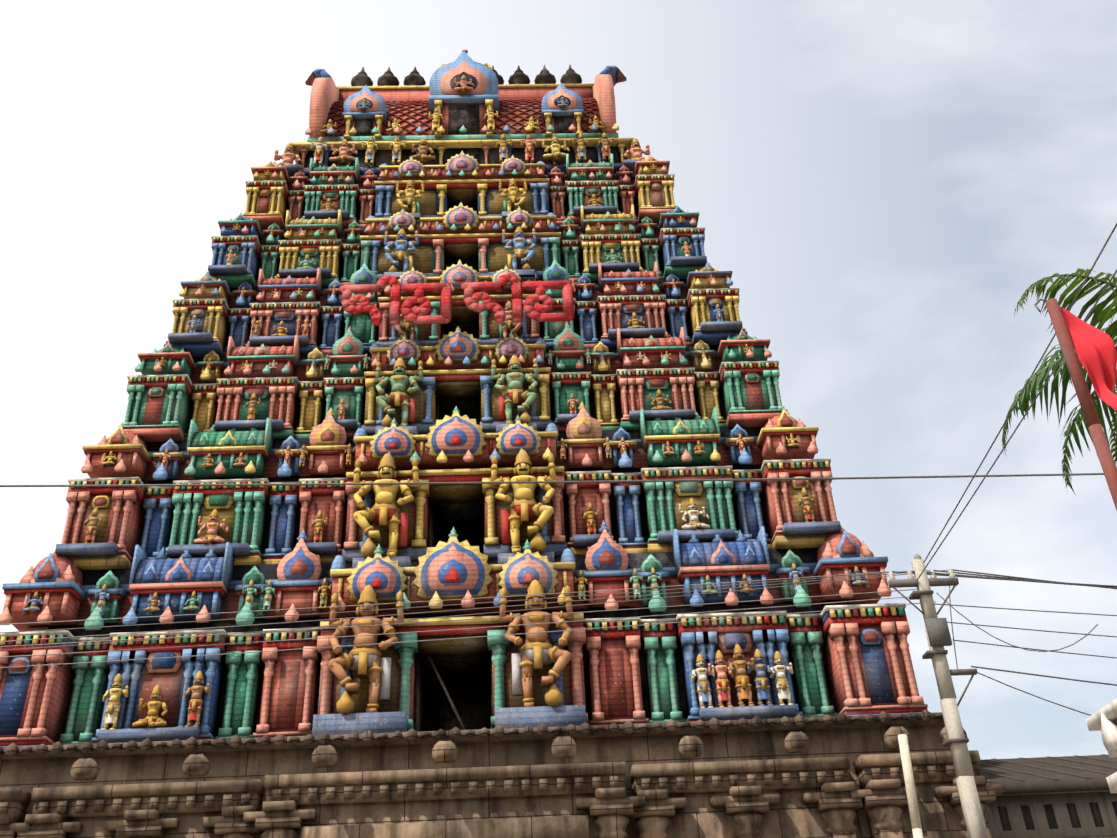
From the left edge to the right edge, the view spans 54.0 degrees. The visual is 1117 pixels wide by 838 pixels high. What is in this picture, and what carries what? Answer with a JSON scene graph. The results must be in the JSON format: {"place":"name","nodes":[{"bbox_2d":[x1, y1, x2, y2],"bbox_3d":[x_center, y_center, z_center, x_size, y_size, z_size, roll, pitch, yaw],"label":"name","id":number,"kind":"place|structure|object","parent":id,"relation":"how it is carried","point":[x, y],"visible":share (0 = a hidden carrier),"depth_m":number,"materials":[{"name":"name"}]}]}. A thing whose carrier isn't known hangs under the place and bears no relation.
{"place":"outdoors","nodes":[
{"label":"outdoors","id":0,"kind":"place"},
{"bbox_2d":[0,710,1005,837],"bbox_3d":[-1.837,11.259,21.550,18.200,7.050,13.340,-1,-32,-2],"label":"stone base","id":1,"kind":"object","parent":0,"point":[840,775],"visible":0.96,"depth_m":17.83,"materials":[{"name":"brown stone"}]},
{"bbox_2d":[0,50,927,746],"bbox_3d":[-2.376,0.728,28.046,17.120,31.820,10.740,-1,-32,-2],"label":"temple tower","id":2,"kind":"structure","parent":1,"relation":"on","point":[460,284],"depth_m":23.15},
{"bbox_2d":[23,75,867,729],"bbox_3d":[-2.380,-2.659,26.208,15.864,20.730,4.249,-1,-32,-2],"label":"statues","id":3,"kind":"object","parent":2,"relation":"attached to","point":[537,649],"visible":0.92,"depth_m":22.06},
{"bbox_2d":[0,0,1116,759],"label":"sky","id":4,"kind":"structure","parent":0,"point":[881,186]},
{"bbox_2d":[978,754,1116,837],"bbox_3d":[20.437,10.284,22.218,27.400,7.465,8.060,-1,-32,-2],"label":"cloister building","id":5,"kind":"structure","parent":0,"point":[1073,796],"depth_m":19.70,"materials":[{"name":"stone"}]},
{"bbox_2d":[1002,268,1116,493],"bbox_3d":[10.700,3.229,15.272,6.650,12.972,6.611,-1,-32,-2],"label":"coconut palm","id":6,"kind":"object","parent":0,"point":[1101,316],"depth_m":18.81,"materials":[{"name":"green plant"}]},
{"bbox_2d":[1086,698,1116,792],"bbox_3d":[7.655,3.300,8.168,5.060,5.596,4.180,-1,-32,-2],"label":"street lamp","id":7,"kind":"object","parent":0,"point":[1103,720],"visible":1,"depth_m":10.38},
{"label":"ground","id":8,"kind":"structure","parent":0,"visible":0},
{"bbox_2d":[898,734,922,837],"bbox_3d":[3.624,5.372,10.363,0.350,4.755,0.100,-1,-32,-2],"label":"pole","id":9,"kind":"object","parent":8,"relation":"on","point":[910,787],"visible":1,"depth_m":11.31,"materials":[{"name":"white metal"}]},
{"bbox_2d":[888,553,988,837],"bbox_3d":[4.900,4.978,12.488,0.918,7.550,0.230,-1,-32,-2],"label":"power pole","id":10,"kind":"object","parent":8,"relation":"on","point":[938,636],"visible":1,"depth_m":13.57,"materials":[{"name":"grey concrete"}]},
{"bbox_2d":[0,223,1116,715],"bbox_3d":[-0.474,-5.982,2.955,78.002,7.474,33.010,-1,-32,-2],"label":"wires","id":11,"kind":"object","parent":10,"relation":"attached to","point":[938,573],"visible":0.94,"depth_m":14.04,"materials":[{"name":"metal"}]},
{"bbox_2d":[1034,298,1116,509],"bbox_3d":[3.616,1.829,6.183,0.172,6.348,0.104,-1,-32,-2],"label":"flag pole","id":12,"kind":"object","parent":8,"relation":"on","point":[1101,445],"visible":1,"depth_m":7.38,"materials":[{"name":"red metal"}]},
{"bbox_2d":[1059,306,1116,411],"bbox_3d":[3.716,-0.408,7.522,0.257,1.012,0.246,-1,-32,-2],"label":"flag","id":13,"kind":"object","parent":12,"relation":"attached to","point":[1094,348],"visible":0.94,"depth_m":7.54,"materials":[{"name":"fabric"}]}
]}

